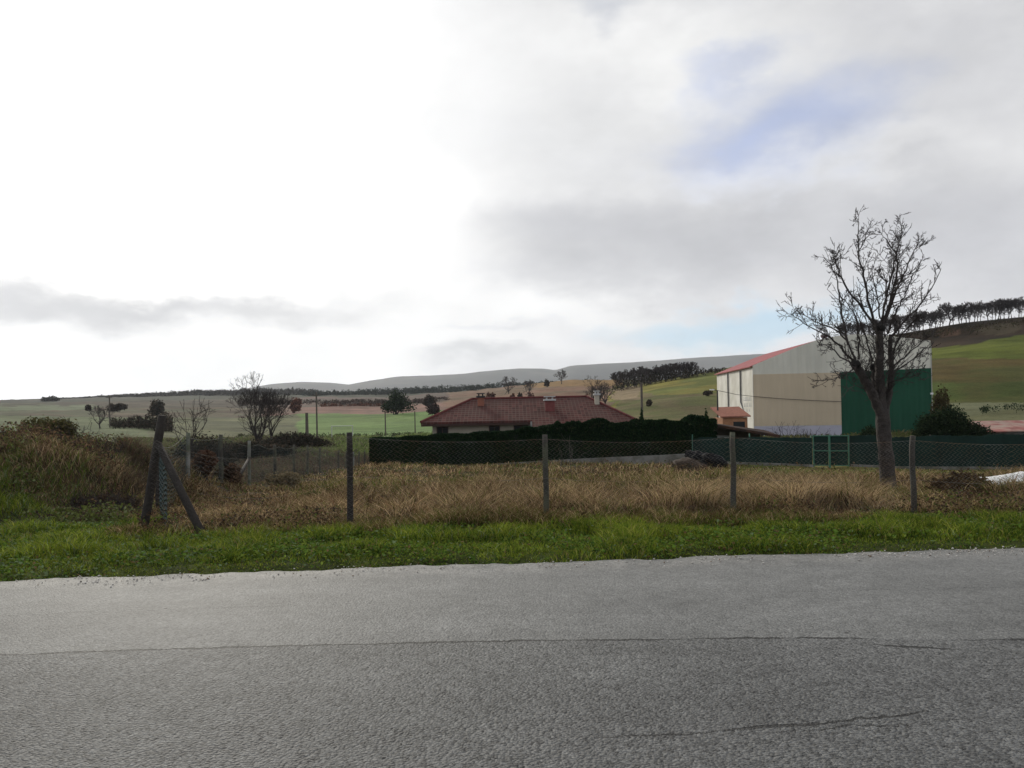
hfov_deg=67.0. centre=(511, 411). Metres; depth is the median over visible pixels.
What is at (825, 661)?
road
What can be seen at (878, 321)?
bare tree
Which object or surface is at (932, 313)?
bare tree
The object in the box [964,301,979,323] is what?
bare tree
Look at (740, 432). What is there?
lean to shed
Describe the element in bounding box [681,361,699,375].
bare tree
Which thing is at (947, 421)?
bush
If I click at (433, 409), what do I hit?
round tree
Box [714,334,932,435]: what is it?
warehouse
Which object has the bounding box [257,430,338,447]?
bush
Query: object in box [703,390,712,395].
field bush
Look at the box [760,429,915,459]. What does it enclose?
slope grass
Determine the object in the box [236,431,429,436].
field hedgerow
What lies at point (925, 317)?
bare tree
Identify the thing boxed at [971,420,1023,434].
shed
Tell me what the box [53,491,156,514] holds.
bramble thicket
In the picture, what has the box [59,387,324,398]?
woodland
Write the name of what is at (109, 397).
utility pole
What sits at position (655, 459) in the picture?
wall
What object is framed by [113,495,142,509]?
bramble thicket
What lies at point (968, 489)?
weed clump
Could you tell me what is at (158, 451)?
wire fence
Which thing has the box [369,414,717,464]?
clipped hedge
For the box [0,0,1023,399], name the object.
sky
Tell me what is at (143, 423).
field hedgerow
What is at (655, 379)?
tree undergrowth
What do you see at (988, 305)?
bare tree
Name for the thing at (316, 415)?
utility pole
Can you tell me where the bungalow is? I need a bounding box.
[420,391,636,433]
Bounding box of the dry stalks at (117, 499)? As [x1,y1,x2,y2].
[86,482,158,512]
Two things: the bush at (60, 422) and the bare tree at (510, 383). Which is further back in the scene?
the bare tree at (510, 383)
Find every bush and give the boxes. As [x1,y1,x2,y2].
[19,415,80,438]
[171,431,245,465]
[223,439,305,459]
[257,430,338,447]
[544,378,549,386]
[646,399,652,405]
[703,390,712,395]
[857,424,875,435]
[908,403,973,436]
[928,384,951,415]
[959,419,995,435]
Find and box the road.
[0,548,1023,767]
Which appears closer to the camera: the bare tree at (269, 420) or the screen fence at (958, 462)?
the screen fence at (958, 462)
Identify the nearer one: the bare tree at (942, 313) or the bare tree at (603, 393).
the bare tree at (603, 393)
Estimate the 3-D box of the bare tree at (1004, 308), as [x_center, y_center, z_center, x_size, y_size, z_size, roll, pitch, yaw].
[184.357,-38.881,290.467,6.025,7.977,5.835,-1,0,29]
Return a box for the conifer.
[639,408,643,420]
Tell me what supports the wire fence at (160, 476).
on the ground at (976, 371)
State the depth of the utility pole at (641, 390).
83.89 m
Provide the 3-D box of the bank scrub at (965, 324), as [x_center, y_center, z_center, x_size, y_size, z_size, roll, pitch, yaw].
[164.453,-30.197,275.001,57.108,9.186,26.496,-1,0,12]
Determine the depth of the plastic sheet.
16.86 m
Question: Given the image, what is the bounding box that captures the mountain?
[236,354,763,391]
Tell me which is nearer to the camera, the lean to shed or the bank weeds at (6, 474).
the bank weeds at (6, 474)
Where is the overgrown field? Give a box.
[130,432,431,459]
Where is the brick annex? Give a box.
[710,406,750,427]
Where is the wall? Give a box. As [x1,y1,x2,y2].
[492,454,684,464]
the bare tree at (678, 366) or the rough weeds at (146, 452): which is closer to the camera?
the rough weeds at (146, 452)
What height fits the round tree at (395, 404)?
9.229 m
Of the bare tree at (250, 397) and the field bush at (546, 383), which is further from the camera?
the field bush at (546, 383)
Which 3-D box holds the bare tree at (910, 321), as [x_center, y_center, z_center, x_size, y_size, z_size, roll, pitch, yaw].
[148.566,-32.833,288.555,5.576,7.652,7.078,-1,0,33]
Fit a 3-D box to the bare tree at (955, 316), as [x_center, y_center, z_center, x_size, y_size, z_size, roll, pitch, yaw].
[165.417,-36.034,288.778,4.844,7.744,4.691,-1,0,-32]
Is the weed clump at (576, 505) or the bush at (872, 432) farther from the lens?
the bush at (872, 432)
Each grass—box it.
[0,477,1023,581]
[105,457,1023,538]
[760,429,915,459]
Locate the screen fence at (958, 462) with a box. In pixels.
[692,434,1023,469]
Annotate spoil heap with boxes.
[670,450,727,470]
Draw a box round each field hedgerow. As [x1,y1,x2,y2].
[108,411,173,431]
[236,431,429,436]
[319,402,382,406]
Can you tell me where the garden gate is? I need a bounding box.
[812,435,849,467]
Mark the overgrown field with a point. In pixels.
(360, 443)
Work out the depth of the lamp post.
61.95 m
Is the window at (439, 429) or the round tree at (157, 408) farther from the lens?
the round tree at (157, 408)
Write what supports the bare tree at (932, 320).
on the ground at (976, 371)
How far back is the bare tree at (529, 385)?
339.14 m
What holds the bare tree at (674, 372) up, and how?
on the ground at (976, 371)
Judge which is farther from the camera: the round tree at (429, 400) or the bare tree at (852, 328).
the round tree at (429, 400)
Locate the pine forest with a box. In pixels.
[298,379,603,395]
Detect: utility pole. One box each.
[106,395,111,426]
[305,413,308,434]
[312,392,317,435]
[640,382,642,409]
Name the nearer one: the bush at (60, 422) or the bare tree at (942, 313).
the bush at (60, 422)
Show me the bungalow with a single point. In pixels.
(480, 413)
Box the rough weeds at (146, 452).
[105,431,368,496]
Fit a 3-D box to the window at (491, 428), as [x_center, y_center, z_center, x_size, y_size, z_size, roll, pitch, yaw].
[-1.281,1.470,56.770,0.810,0.920,0.090,-1,0,0]
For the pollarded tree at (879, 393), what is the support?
on the ground at (976, 371)
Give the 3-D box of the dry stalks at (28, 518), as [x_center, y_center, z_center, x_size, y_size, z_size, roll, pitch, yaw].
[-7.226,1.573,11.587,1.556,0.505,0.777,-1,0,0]
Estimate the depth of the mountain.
5386.81 m
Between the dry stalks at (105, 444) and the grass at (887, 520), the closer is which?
the grass at (887, 520)
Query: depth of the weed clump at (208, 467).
19.12 m
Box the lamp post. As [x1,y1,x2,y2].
[710,389,718,417]
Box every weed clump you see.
[192,447,218,480]
[215,463,243,484]
[264,468,301,486]
[300,490,322,497]
[562,500,597,512]
[921,468,994,494]
[960,485,1022,498]
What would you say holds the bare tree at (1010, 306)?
on the ground at (976, 371)
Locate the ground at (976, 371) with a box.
[0,317,1023,581]
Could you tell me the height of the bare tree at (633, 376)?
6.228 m
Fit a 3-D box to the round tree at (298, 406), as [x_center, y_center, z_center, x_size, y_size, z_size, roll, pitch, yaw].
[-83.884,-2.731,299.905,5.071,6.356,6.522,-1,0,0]
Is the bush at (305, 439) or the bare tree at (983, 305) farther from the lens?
the bare tree at (983, 305)
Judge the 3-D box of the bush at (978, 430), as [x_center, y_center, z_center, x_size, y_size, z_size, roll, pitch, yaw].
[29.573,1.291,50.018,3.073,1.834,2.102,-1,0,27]
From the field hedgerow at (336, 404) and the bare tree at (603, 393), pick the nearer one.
the bare tree at (603, 393)
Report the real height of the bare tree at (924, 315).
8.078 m
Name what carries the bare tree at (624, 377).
on the ground at (976, 371)
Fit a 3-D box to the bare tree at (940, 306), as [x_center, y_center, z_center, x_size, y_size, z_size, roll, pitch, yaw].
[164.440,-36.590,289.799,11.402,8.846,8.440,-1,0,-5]
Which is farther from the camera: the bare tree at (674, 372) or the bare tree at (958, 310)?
the bare tree at (958, 310)
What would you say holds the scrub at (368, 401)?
on the ground at (976, 371)
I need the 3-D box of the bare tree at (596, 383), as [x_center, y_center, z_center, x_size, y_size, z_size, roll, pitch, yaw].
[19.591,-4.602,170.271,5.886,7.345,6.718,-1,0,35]
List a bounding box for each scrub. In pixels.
[238,396,448,405]
[894,317,1023,338]
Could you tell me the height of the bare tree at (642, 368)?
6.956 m
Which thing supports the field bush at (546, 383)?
on the ground at (976, 371)
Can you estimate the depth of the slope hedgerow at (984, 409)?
92.36 m
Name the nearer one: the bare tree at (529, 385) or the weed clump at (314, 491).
the weed clump at (314, 491)
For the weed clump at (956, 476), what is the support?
on the ground at (976, 371)
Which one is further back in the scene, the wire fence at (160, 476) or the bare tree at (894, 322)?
the bare tree at (894, 322)
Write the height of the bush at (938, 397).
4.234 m
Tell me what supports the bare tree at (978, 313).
on the ground at (976, 371)
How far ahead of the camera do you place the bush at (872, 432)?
47.99 m
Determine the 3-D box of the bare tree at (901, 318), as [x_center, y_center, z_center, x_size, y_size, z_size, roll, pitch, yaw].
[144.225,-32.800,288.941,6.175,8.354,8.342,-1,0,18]
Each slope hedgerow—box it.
[693,367,727,376]
[979,401,1023,413]
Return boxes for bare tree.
[87,405,114,427]
[226,372,296,441]
[254,389,292,439]
[500,376,517,393]
[523,379,535,394]
[555,370,567,383]
[583,385,599,397]
[584,376,609,399]
[591,382,620,403]
[609,371,622,389]
[614,369,629,388]
[625,371,635,383]
[626,369,641,386]
[630,366,649,384]
[630,368,653,385]
[643,369,658,383]
[653,364,677,381]
[660,363,688,380]
[672,362,688,378]
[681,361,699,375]
[688,365,697,375]
[847,323,856,334]
[866,317,888,327]
[886,315,900,334]
[891,314,906,334]
[901,313,915,333]
[915,311,927,329]
[915,311,934,330]
[920,309,941,329]
[929,314,936,330]
[932,302,969,325]
[936,306,952,323]
[949,305,963,325]
[954,303,968,323]
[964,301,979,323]
[973,302,985,321]
[974,300,986,321]
[982,302,999,320]
[992,298,1009,318]
[994,299,1011,318]
[997,298,1023,317]
[1006,300,1014,317]
[1008,297,1022,316]
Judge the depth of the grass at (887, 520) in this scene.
9.23 m
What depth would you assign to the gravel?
8.02 m
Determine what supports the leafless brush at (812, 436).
on the ground at (976, 371)
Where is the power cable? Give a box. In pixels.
[718,390,840,401]
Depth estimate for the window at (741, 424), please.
60.18 m
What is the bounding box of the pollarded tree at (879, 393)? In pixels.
[777,205,941,486]
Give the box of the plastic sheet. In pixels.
[980,471,1023,481]
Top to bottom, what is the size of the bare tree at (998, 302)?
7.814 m
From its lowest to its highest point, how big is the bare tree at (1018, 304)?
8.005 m
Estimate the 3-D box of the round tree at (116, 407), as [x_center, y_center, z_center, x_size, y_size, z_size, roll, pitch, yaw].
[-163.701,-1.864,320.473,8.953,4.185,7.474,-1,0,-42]
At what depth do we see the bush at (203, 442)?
35.32 m
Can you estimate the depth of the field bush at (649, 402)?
139.72 m
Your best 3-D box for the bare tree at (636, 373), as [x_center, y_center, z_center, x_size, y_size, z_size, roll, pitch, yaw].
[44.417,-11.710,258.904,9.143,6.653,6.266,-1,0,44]
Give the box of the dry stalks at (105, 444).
[44,416,126,463]
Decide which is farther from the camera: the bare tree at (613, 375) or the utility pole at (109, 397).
the bare tree at (613, 375)
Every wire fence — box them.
[139,415,1023,533]
[155,433,369,524]
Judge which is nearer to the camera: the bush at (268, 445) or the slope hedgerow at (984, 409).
the bush at (268, 445)
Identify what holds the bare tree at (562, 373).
on the ground at (976, 371)
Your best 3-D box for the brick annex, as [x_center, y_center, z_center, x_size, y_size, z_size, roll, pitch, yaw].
[17.376,1.113,61.550,2.323,3.077,3.100,-1,0,0]
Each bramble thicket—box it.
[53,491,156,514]
[64,493,136,510]
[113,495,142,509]
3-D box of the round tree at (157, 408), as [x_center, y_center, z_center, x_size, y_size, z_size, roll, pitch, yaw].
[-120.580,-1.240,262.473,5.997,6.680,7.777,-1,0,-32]
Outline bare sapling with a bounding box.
[156,398,214,459]
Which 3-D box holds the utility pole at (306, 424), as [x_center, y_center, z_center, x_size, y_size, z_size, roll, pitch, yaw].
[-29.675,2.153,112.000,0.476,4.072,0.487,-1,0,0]
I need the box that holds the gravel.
[13,546,1022,587]
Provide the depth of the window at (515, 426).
56.77 m
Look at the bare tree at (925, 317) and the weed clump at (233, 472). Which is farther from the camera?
the bare tree at (925, 317)
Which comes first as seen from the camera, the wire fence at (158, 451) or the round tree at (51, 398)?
the wire fence at (158, 451)
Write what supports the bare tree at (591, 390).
on the ground at (976, 371)
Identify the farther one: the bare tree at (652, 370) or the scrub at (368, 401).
the scrub at (368, 401)
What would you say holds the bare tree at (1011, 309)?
on the ground at (976, 371)
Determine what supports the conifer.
on the ground at (976, 371)
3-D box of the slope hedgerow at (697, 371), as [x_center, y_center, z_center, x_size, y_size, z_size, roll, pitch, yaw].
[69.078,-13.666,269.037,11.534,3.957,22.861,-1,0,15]
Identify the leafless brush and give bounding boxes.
[769,421,810,437]
[795,427,834,447]
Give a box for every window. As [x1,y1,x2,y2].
[437,427,447,432]
[489,426,499,430]
[514,425,527,429]
[733,421,744,426]
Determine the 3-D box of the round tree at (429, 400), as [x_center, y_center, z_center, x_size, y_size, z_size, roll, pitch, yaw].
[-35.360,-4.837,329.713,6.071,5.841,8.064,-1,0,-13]
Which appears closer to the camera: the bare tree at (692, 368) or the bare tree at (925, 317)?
the bare tree at (692, 368)
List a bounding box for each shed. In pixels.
[716,424,779,438]
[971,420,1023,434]
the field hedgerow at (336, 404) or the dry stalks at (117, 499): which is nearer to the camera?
the dry stalks at (117, 499)
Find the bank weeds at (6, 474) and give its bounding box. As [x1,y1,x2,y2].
[0,428,173,527]
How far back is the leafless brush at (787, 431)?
46.10 m
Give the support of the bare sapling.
on the ground at (976, 371)
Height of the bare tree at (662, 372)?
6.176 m
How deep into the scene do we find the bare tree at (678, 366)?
262.41 m
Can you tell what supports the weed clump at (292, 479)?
on the ground at (976, 371)
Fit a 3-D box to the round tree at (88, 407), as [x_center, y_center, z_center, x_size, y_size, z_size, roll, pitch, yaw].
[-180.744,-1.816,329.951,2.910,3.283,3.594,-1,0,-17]
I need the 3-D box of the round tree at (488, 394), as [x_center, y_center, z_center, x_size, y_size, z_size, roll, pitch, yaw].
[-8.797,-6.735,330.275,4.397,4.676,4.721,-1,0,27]
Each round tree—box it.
[40,395,59,401]
[84,404,91,410]
[104,403,127,411]
[147,399,166,417]
[289,397,302,412]
[380,388,417,414]
[422,394,435,406]
[425,401,440,414]
[486,391,495,396]
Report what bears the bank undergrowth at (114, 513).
on the ground at (976, 371)
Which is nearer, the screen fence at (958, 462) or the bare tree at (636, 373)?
the screen fence at (958, 462)
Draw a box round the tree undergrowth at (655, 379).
[612,369,693,390]
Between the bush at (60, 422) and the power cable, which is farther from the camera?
the power cable
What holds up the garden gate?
attached to the screen fence at (958, 462)
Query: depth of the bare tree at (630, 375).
262.52 m
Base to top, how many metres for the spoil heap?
1.623 m
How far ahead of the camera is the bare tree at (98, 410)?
160.06 m
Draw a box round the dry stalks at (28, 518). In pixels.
[0,499,78,523]
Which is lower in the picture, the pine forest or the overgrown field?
the overgrown field
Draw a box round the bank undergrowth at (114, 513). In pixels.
[0,421,165,525]
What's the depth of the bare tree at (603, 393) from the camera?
164.39 m

